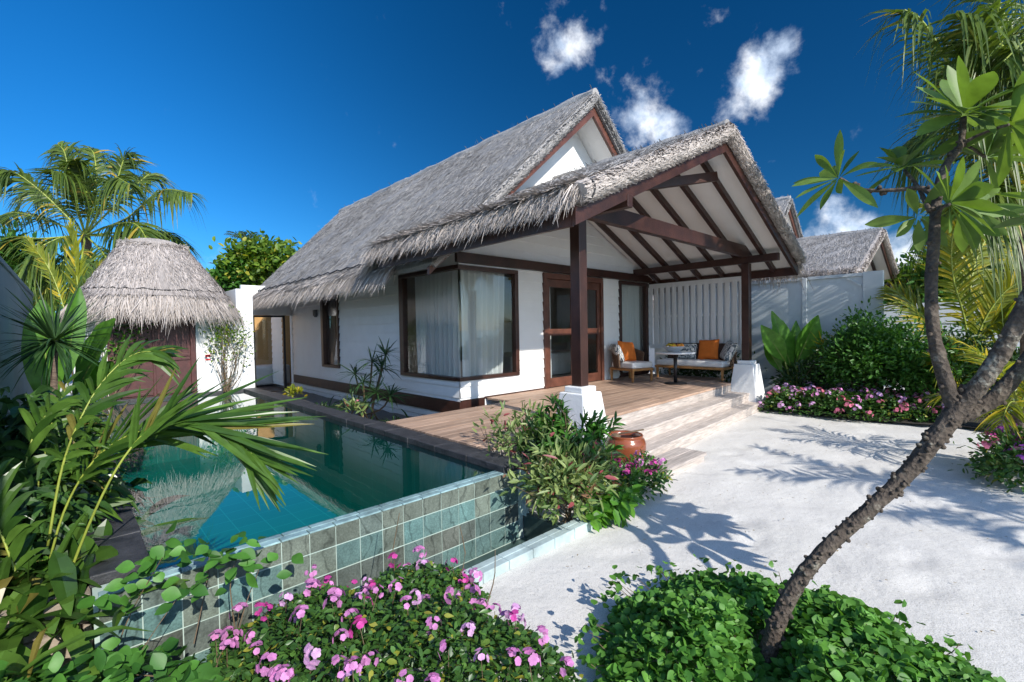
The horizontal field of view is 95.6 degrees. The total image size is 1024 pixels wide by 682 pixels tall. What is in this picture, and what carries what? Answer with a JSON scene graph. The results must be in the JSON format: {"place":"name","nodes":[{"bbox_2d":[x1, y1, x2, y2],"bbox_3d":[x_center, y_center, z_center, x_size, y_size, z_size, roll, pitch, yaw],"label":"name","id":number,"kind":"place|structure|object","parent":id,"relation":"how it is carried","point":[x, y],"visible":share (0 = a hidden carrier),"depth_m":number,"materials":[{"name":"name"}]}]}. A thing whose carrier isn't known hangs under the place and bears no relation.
{"place":"outdoors","nodes":[
{"label":"outdoors","id":0,"kind":"place"},
{"bbox_2d":[80,438,145,508],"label":"undergrowth plant","id":1,"kind":"object","parent":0,"point":[125,483],"depth_m":3.94,"materials":[{"name":"green plant"}]},
{"bbox_2d":[226,230,264,239],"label":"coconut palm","id":2,"kind":"object","parent":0,"point":[250,235],"visible":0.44,"depth_m":23.61,"materials":[{"name":"green plant"}]},
{"bbox_2d":[0,0,1023,317],"label":"sky","id":3,"kind":"structure","parent":0,"point":[284,115],"materials":[{"name":"blue"}]},
{"bbox_2d":[60,324,1023,681],"bbox_3d":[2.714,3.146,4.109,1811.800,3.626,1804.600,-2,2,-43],"label":"sand ground","id":4,"kind":"structure","parent":0,"point":[954,566],"depth_m":3.29,"materials":[{"name":"white sand"}]},
{"bbox_2d":[0,256,33,426],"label":"boundary wall","id":5,"kind":"structure","parent":4,"relation":"on","point":[9,276],"depth_m":5.83,"materials":[{"name":"white paint"}]},
{"bbox_2d":[0,220,80,310],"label":"broadleaf tree","id":6,"kind":"object","parent":4,"relation":"on","point":[13,233],"visible":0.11,"depth_m":13.80,"materials":[{"name":"green plant"}]},
{"bbox_2d":[0,586,92,680],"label":"planter wall","id":7,"kind":"structure","parent":4,"relation":"on","point":[28,641],"depth_m":1.96,"materials":[{"name":"concrete"}]},
{"bbox_2d":[21,219,105,306],"bbox_3d":[-9.504,-1.483,9.812,1.672,2.131,0.597,-1,1,0],"label":"young palm","id":8,"kind":"object","parent":4,"relation":"on","point":[45,263],"visible":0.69,"depth_m":9.75,"materials":[{"name":"green plant"}]},
{"bbox_2d":[0,141,208,312],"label":"coconut palm","id":9,"kind":"object","parent":4,"relation":"on","point":[73,182],"visible":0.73,"depth_m":13.17,"materials":[{"name":"green plant"}]},
{"bbox_2d":[0,490,211,681],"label":"undergrowth plant","id":10,"kind":"object","parent":4,"relation":"on","point":[24,605],"visible":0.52,"depth_m":1.95,"materials":[{"name":"green plant"}]},
{"bbox_2d":[98,301,154,400],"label":"leafy bush","id":11,"kind":"object","parent":4,"relation":"on","point":[122,340],"visible":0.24,"depth_m":7.91,"materials":[{"name":"green plant"}]},
{"bbox_2d":[0,520,303,681],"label":"creeping vine","id":12,"kind":"object","parent":4,"relation":"on","point":[126,663],"visible":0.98,"depth_m":1.89,"materials":[{"name":"green plant"}]},
{"bbox_2d":[59,237,247,401],"bbox_3d":[-6.807,-0.277,8.912,3.070,3.356,3.350,-2,2,-43],"label":"thatched hut","id":13,"kind":"object","parent":4,"relation":"on","point":[171,291],"visible":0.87,"depth_m":8.20,"materials":[{"name":"grey wicker"}]},
{"bbox_2d":[106,304,196,399],"bbox_3d":[-6.366,0.385,8.257,1.240,2.050,0.100,-2,2,-43],"label":"door","id":14,"kind":"structure","parent":13,"relation":"in","point":[183,335],"depth_m":8.29,"materials":[{"name":"brown wood"}]},
{"bbox_2d":[195,289,254,392],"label":"white wall","id":15,"kind":"structure","parent":4,"relation":"on","point":[242,300],"depth_m":9.01,"materials":[{"name":"white paint"}]},
{"bbox_2d":[205,354,210,359],"bbox_3d":[-5.735,0.309,8.755,0.085,0.105,0.012,-2,2,-43],"label":"wall sign","id":16,"kind":"object","parent":15,"relation":"attached to","point":[207,357],"visible":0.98,"depth_m":8.75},
{"bbox_2d":[198,304,255,391],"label":"slender shrub","id":17,"kind":"object","parent":4,"relation":"on","point":[227,388],"visible":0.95,"depth_m":8.78,"materials":[{"name":"green plant"}]},
{"bbox_2d":[206,249,257,291],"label":"broadleaf tree","id":18,"kind":"object","parent":4,"relation":"on","point":[223,282],"visible":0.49,"depth_m":16.61,"materials":[{"name":"green plant"}]},
{"bbox_2d":[208,229,301,286],"bbox_3d":[-9.404,-1.537,18.175,4.313,5.536,4.129,-2,2,-43],"label":"broadleaf tree","id":19,"kind":"object","parent":4,"relation":"on","point":[265,258],"visible":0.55,"depth_m":16.97,"materials":[{"name":"green plant"}]},
{"bbox_2d":[80,388,592,681],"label":"swimming pool","id":20,"kind":"structure","parent":4,"relation":"on","point":[337,515],"depth_m":3.45,"materials":[{"name":"green tile"}]},
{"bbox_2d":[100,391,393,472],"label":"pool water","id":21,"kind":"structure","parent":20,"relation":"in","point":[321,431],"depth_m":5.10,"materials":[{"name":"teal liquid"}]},
{"bbox_2d":[273,390,412,422],"bbox_3d":[-3.577,1.304,8.770,1.520,0.029,7.640,-2,2,-43],"label":"gravel bed","id":22,"kind":"object","parent":4,"relation":"on","point":[319,399],"visible":0.12,"depth_m":9.46,"materials":[{"name":"grey gravel"}]},
{"bbox_2d":[283,383,306,397],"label":"yellow weed","id":23,"kind":"object","parent":22,"relation":"on","point":[293,391],"visible":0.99,"depth_m":8.24,"materials":[{"name":"yellow plant"}]},
{"bbox_2d":[315,396,342,407],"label":"spider plant","id":24,"kind":"object","parent":22,"relation":"on","point":[325,404],"visible":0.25,"depth_m":9.02,"materials":[{"name":"green plant"}]},
{"bbox_2d":[335,394,367,416],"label":"croton shrub","id":25,"kind":"object","parent":22,"relation":"on","point":[352,402],"visible":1,"depth_m":6.46,"materials":[{"name":"green plant"}]},
{"bbox_2d":[332,338,413,419],"bbox_3d":[-2.248,0.648,7.474,1.875,1.469,0.998,0,2,38],"label":"lady palm","id":26,"kind":"object","parent":22,"relation":"on","point":[392,391],"visible":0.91,"depth_m":7.43,"materials":[{"name":"green plant"}]},
{"bbox_2d":[381,408,408,421],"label":"spider plant","id":27,"kind":"object","parent":22,"relation":"on","point":[398,418],"visible":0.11,"depth_m":7.17,"materials":[{"name":"green plant"}]},
{"bbox_2d":[205,513,586,681],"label":"periwinkle bush","id":28,"kind":"object","parent":4,"relation":"on","point":[313,610],"visible":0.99,"depth_m":1.86,"materials":[{"name":"green plant"}]},
{"bbox_2d":[472,398,558,458],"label":"variegated shrub","id":29,"kind":"object","parent":4,"relation":"on","point":[520,434],"visible":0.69,"depth_m":4.08,"materials":[{"name":"green plant"}]},
{"bbox_2d":[240,85,810,448],"bbox_3d":[-1.518,-1.632,11.003,8.214,5.922,13.323,-2,2,-43],"label":"thatched villa","id":30,"kind":"object","parent":4,"relation":"on","point":[544,249],"visible":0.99,"depth_m":7.98,"materials":[{"name":"white paint"}]},
{"bbox_2d":[253,315,286,389],"bbox_3d":[-6.127,0.328,11.732,0.765,1.945,0.060,-2,2,-43],"label":"door frame","id":31,"kind":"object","parent":30,"relation":"in","point":[283,317],"depth_m":11.93,"materials":[{"name":"brown wood"}]},
{"bbox_2d":[320,295,340,367],"bbox_3d":[-3.985,-0.210,10.293,0.150,1.585,0.930,-2,2,-43],"label":"side window","id":32,"kind":"structure","parent":30,"relation":"in","point":[329,312],"depth_m":10.42,"materials":[{"name":"clear glass"}]},
{"bbox_2d":[398,264,519,381],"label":"corner window","id":33,"kind":"structure","parent":30,"relation":"in","point":[482,288],"depth_m":7.49,"materials":[{"name":"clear glass"}]},
{"bbox_2d":[542,272,604,388],"bbox_3d":[1.072,-0.211,8.850,1.750,2.050,0.446,-2,2,-43],"label":"double door","id":34,"kind":"structure","parent":30,"relation":"in","point":[549,279],"depth_m":8.56,"materials":[{"name":"brown wood"}]},
{"bbox_2d":[618,280,648,376],"bbox_3d":[2.592,-0.271,10.196,1.130,2.030,0.258,-2,2,-43],"label":"tall window","id":35,"kind":"structure","parent":30,"relation":"in","point":[629,329],"depth_m":10.36,"materials":[{"name":"clear glass"}]},
{"bbox_2d":[508,413,582,500],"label":"croton shrub","id":36,"kind":"object","parent":4,"relation":"on","point":[537,434],"visible":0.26,"depth_m":4.00,"materials":[{"name":"green plant"}]},
{"bbox_2d":[499,421,626,524],"bbox_3d":[0.396,1.017,3.542,1.113,0.787,0.846,-5,4,-69],"label":"variegated shrub","id":37,"kind":"object","parent":4,"relation":"on","point":[543,474],"visible":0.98,"depth_m":3.43,"materials":[{"name":"green plant"}]},
{"bbox_2d":[386,373,765,478],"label":"timber deck","id":38,"kind":"structure","parent":4,"relation":"on","point":[664,416],"depth_m":6.40,"materials":[{"name":"brown wood"}]},
{"bbox_2d":[610,348,652,382],"bbox_3d":[2.362,0.461,9.245,0.711,0.638,0.783,-2,2,-43],"label":"lounge chair","id":39,"kind":"object","parent":38,"relation":"on","point":[638,364],"visible":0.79,"depth_m":9.06,"materials":[{"name":"brown wood"}]},
{"bbox_2d":[610,344,624,361],"bbox_3d":[2.088,0.234,9.211,0.222,0.352,0.400,-1,1,-3],"label":"cushion","id":40,"kind":"object","parent":39,"relation":"on","point":[615,349],"visible":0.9,"depth_m":9.04,"materials":[{"name":"fabric"}]},
{"bbox_2d":[618,341,635,360],"bbox_3d":[2.321,0.206,9.371,0.459,0.436,0.232,-2,2,-31],"label":"cushion","id":41,"kind":"object","parent":39,"relation":"on","point":[628,350],"visible":0.82,"depth_m":9.29,"materials":[{"name":"orange fabric"}]},
{"bbox_2d":[655,351,695,384],"bbox_3d":[3.011,0.494,8.556,0.700,0.584,0.700,-2,2,-43],"label":"round table","id":42,"kind":"object","parent":38,"relation":"on","point":[675,381],"visible":0.95,"depth_m":8.52,"materials":[{"name":"white metal"}]},
{"bbox_2d":[662,346,685,351],"bbox_3d":[2.992,0.147,8.590,0.430,0.105,0.430,-2,2,-43],"label":"fruit bowl","id":43,"kind":"object","parent":42,"relation":"on","point":[673,349],"visible":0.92,"depth_m":8.47,"materials":[{"name":"grey ceramic"}]},
{"bbox_2d":[655,343,736,380],"bbox_3d":[3.712,0.397,9.435,0.612,0.710,1.446,-2,2,-43],"label":"outdoor sofa","id":44,"kind":"object","parent":38,"relation":"on","point":[719,363],"visible":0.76,"depth_m":9.22,"materials":[{"name":"white fabric"}]},
{"bbox_2d":[678,344,696,358],"bbox_3d":[3.697,0.210,9.767,0.198,0.320,0.400,-2,2,-43],"label":"cushion","id":45,"kind":"object","parent":44,"relation":"on","point":[691,347],"visible":0.64,"depth_m":9.67,"materials":[{"name":"fabric"}]},
{"bbox_2d":[698,339,719,358],"bbox_3d":[3.996,0.173,9.445,0.225,0.421,0.440,-2,2,-43],"label":"cushion","id":46,"kind":"object","parent":44,"relation":"on","point":[708,349],"visible":1,"depth_m":9.37,"materials":[{"name":"orange fabric"}]},
{"bbox_2d":[720,340,737,362],"bbox_3d":[4.208,0.199,9.022,0.235,0.433,0.477,-1,1,7],"label":"cushion","id":47,"kind":"object","parent":44,"relation":"on","point":[729,349],"visible":1,"depth_m":8.88,"materials":[{"name":"fabric"}]},
{"bbox_2d":[530,392,625,502],"bbox_3d":[0.553,0.919,4.044,0.873,0.957,0.852,-1,1,16],"label":"oleander shrub","id":48,"kind":"object","parent":4,"relation":"on","point":[597,430],"visible":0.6,"depth_m":4.00,"materials":[{"name":"green plant"}]},
{"bbox_2d":[564,470,645,531],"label":"trailing vine","id":49,"kind":"object","parent":4,"relation":"on","point":[622,507],"visible":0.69,"depth_m":3.55,"materials":[{"name":"green plant"}]},
{"bbox_2d":[605,430,645,463],"bbox_3d":[1.155,1.165,4.724,0.410,0.440,0.410,-2,2,-43],"label":"terracotta jar","id":50,"kind":"object","parent":4,"relation":"on","point":[632,442],"visible":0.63,"depth_m":4.56,"materials":[{"name":"orange ceramic"}]},
{"bbox_2d":[611,429,643,436],"bbox_3d":[1.176,0.953,4.700,0.361,0.093,0.097,-1,1,-6],"label":"ladle","id":51,"kind":"object","parent":50,"relation":"on","point":[616,434],"visible":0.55,"depth_m":4.70,"materials":[{"name":"brown wood"}]},
{"bbox_2d":[596,446,675,500],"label":"periwinkle bush","id":52,"kind":"object","parent":4,"relation":"on","point":[654,477],"visible":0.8,"depth_m":4.02,"materials":[{"name":"green plant"}]},
{"bbox_2d":[642,447,706,476],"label":"step block","id":53,"kind":"structure","parent":4,"relation":"on","point":[679,459],"depth_m":4.97,"materials":[{"name":"beige stone"}]},
{"bbox_2d":[648,276,741,349],"bbox_3d":[3.887,-0.045,9.868,0.106,2.470,2.228,-2,2,-43],"label":"louvre fence","id":54,"kind":"object","parent":4,"relation":"on","point":[736,330],"visible":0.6,"depth_m":9.82,"materials":[{"name":"white wood"}]},
{"bbox_2d":[655,270,883,396],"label":"screen wall","id":55,"kind":"structure","parent":4,"relation":"on","point":[828,299],"depth_m":9.08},
{"bbox_2d":[649,194,901,367],"bbox_3d":[6.342,-1.959,18.235,7.744,5.900,13.323,-2,2,-43],"label":"thatched villa","id":56,"kind":"object","parent":4,"relation":"on","point":[858,251],"visible":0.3,"depth_m":13.21,"materials":[{"name":"grey plant"}]},
{"bbox_2d":[571,553,1005,681],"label":"ground cover shrub","id":57,"kind":"object","parent":4,"relation":"on","point":[823,623],"visible":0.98,"depth_m":1.93,"materials":[{"name":"green plant"}]},
{"bbox_2d":[566,422,1023,631],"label":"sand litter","id":58,"kind":"object","parent":4,"relation":"on","point":[805,498],"visible":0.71,"depth_m":3.50,"materials":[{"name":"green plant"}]},
{"bbox_2d":[749,56,1023,681],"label":"frangipani tree","id":59,"kind":"object","parent":4,"relation":"on","point":[972,398],"visible":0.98,"depth_m":2.00,"materials":[{"name":"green plant"}]},
{"bbox_2d":[884,249,981,324],"bbox_3d":[13.502,-1.240,14.993,3.647,4.392,3.570,-1,1,4],"label":"broadleaf tree","id":60,"kind":"object","parent":4,"relation":"on","point":[901,275],"visible":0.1,"depth_m":14.74,"materials":[{"name":"green plant"}]},
{"bbox_2d":[854,0,1023,429],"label":"coconut palm","id":61,"kind":"object","parent":4,"relation":"on","point":[1000,52],"visible":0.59,"depth_m":5.17,"materials":[{"name":"green plant"}]},
{"bbox_2d":[884,302,1019,357],"bbox_3d":[10.548,0.065,9.161,0.100,2.050,5.800,-2,2,-43],"label":"board fence","id":62,"kind":"object","parent":4,"relation":"on","point":[892,314],"visible":0.01,"depth_m":10.19,"materials":[{"name":"white paint"}]},
{"bbox_2d":[900,225,1009,302],"bbox_3d":[14.232,-1.830,14.028,3.863,5.589,4.021,-2,2,-43],"label":"broadleaf tree","id":63,"kind":"object","parent":4,"relation":"on","point":[922,271],"visible":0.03,"depth_m":14.27,"materials":[{"name":"green plant"}]},
{"bbox_2d":[894,288,1019,347],"bbox_3d":[11.470,-0.196,11.878,3.081,2.558,3.944,-2,2,-43],"label":"broadleaf tree","id":64,"kind":"object","parent":4,"relation":"on","point":[942,309],"depth_m":12.05,"materials":[{"name":"green plant"}]},
{"bbox_2d":[917,335,1023,439],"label":"dwarf palm","id":65,"kind":"object","parent":4,"relation":"on","point":[1016,417],"visible":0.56,"depth_m":4.63,"materials":[{"name":"green plant"}]},
{"bbox_2d":[950,235,1016,295],"bbox_3d":[14.887,-1.786,13.023,4.449,5.774,4.498,-2,2,-43],"label":"broadleaf tree","id":66,"kind":"object","parent":4,"relation":"on","point":[995,265],"visible":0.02,"depth_m":13.06,"materials":[{"name":"green plant"}]},
{"bbox_2d":[948,421,1023,492],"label":"periwinkle bush","id":67,"kind":"object","parent":4,"relation":"on","point":[1006,454],"visible":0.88,"depth_m":4.28,"materials":[{"name":"green plant"}]},
{"bbox_2d":[659,351,766,382],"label":"hedge","id":68,"kind":"object","parent":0,"point":[694,371],"visible":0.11,"depth_m":10.06,"materials":[{"name":"green plant"}]},
{"bbox_2d":[762,394,1014,428],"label":"planting soil","id":69,"kind":"structure","parent":0,"point":[974,423],"depth_m":7.04,"materials":[{"name":"brown soil"}]},
{"bbox_2d":[761,311,821,385],"bbox_3d":[5.256,0.313,8.748,1.405,1.775,0.539,-1,1,-2],"label":"bird of paradise","id":70,"kind":"object","parent":69,"relation":"on","point":[782,343],"visible":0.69,"depth_m":8.57,"materials":[{"name":"green plant"}]},
{"bbox_2d":[769,351,843,394],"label":"broadleaf shrub","id":71,"kind":"object","parent":69,"relation":"on","point":[806,372],"visible":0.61,"depth_m":8.41,"materials":[{"name":"green plant"}]},
{"bbox_2d":[807,325,840,389],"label":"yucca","id":72,"kind":"object","parent":69,"relation":"on","point":[821,346],"visible":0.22,"depth_m":8.35,"materials":[{"name":"green plant"}]},
{"bbox_2d":[757,382,944,422],"bbox_3d":[5.554,0.964,7.568,1.450,0.501,2.557,-2,2,-43],"label":"periwinkle bed","id":73,"kind":"object","parent":69,"relation":"on","point":[833,399],"visible":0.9,"depth_m":7.27,"materials":[{"name":"green plant"}]},
{"bbox_2d":[805,296,909,409],"bbox_3d":[5.906,0.222,7.889,1.731,1.974,1.577,-2,2,-43],"label":"hedge bush","id":74,"kind":"object","parent":69,"relation":"on","point":[846,366],"visible":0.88,"depth_m":7.61,"materials":[{"name":"green plant"}]},
{"bbox_2d":[852,301,971,410],"bbox_3d":[6.381,0.271,7.490,1.732,1.879,1.632,-2,2,-43],"label":"hedge bush","id":75,"kind":"object","parent":69,"relation":"on","point":[910,377],"visible":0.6,"depth_m":7.19,"materials":[{"name":"green plant"}]},
{"bbox_2d":[868,200,1020,394],"bbox_3d":[7.630,-0.776,7.788,4.593,3.885,2.464,-2,2,-43],"label":"coconut palm","id":76,"kind":"object","parent":69,"relation":"on","point":[971,296],"visible":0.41,"depth_m":7.70,"materials":[{"name":"green plant"}]},
{"bbox_2d":[897,316,1019,413],"bbox_3d":[6.840,0.454,7.158,1.515,1.665,1.553,-1,1,-1],"label":"hedge bush","id":77,"kind":"object","parent":69,"relation":"on","point":[966,363],"visible":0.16,"depth_m":7.03,"materials":[{"name":"green plant"}]},
{"bbox_2d":[968,329,1019,415],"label":"hedge bush","id":78,"kind":"object","parent":69,"relation":"on","point":[1015,352],"visible":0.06,"depth_m":7.01,"materials":[{"name":"green plant"}]},
{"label":"planting soil","id":79,"kind":"structure","parent":0,"visible":0},
{"bbox_2d":[34,555,49,570],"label":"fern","id":80,"kind":"object","parent":79,"relation":"on","point":[45,557],"visible":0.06,"depth_m":2.28,"materials":[{"name":"green plant"}]},
{"bbox_2d":[0,374,84,484],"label":"undergrowth plant","id":81,"kind":"object","parent":79,"relation":"on","point":[14,420],"visible":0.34,"depth_m":3.10,"materials":[{"name":"green plant"}]},
{"bbox_2d":[3,509,91,597],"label":"strap leaf lily","id":82,"kind":"object","parent":79,"relation":"on","point":[26,547],"visible":0.28,"depth_m":2.16,"materials":[{"name":"green plant"}]},
{"bbox_2d":[0,455,113,562],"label":"undergrowth plant","id":83,"kind":"object","parent":79,"relation":"on","point":[33,505],"visible":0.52,"depth_m":2.41,"materials":[{"name":"green plant"}]},
{"bbox_2d":[21,288,115,408],"bbox_3d":[-5.449,0.217,5.688,1.975,1.912,0.677,0,2,39],"label":"banana plant","id":84,"kind":"object","parent":79,"relation":"on","point":[83,365],"visible":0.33,"depth_m":5.91,"materials":[{"name":"green plant"}]},
{"bbox_2d":[0,275,136,396],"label":"spiky dracaena","id":85,"kind":"object","parent":79,"relation":"on","point":[53,332],"visible":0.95,"depth_m":4.86,"materials":[{"name":"green plant"}]},
{"bbox_2d":[55,275,92,394],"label":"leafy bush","id":86,"kind":"object","parent":79,"relation":"on","point":[66,304],"depth_m":8.45,"materials":[{"name":"green plant"}]},
{"bbox_2d":[14,429,139,529],"bbox_3d":[-2.628,0.996,2.762,0.652,1.019,0.831,-2,2,-43],"label":"undergrowth plant","id":87,"kind":"object","parent":79,"relation":"on","point":[117,488],"visible":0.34,"depth_m":2.72,"materials":[{"name":"green plant"}]},
{"bbox_2d":[63,395,123,454],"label":"undergrowth plant","id":88,"kind":"object","parent":79,"relation":"on","point":[96,426],"visible":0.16,"depth_m":4.38,"materials":[{"name":"green plant"}]},
{"bbox_2d":[35,478,163,562],"bbox_3d":[-3.206,1.157,3.075,2.494,0.749,1.460,0,2,27],"label":"undergrowth plant","id":89,"kind":"object","parent":79,"relation":"on","point":[134,483],"visible":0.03,"depth_m":3.44,"materials":[{"name":"green plant"}]},
{"bbox_2d":[0,335,328,583],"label":"areca palm","id":90,"kind":"object","parent":79,"relation":"on","point":[169,422],"visible":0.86,"depth_m":2.43,"materials":[{"name":"green plant"}]}
]}

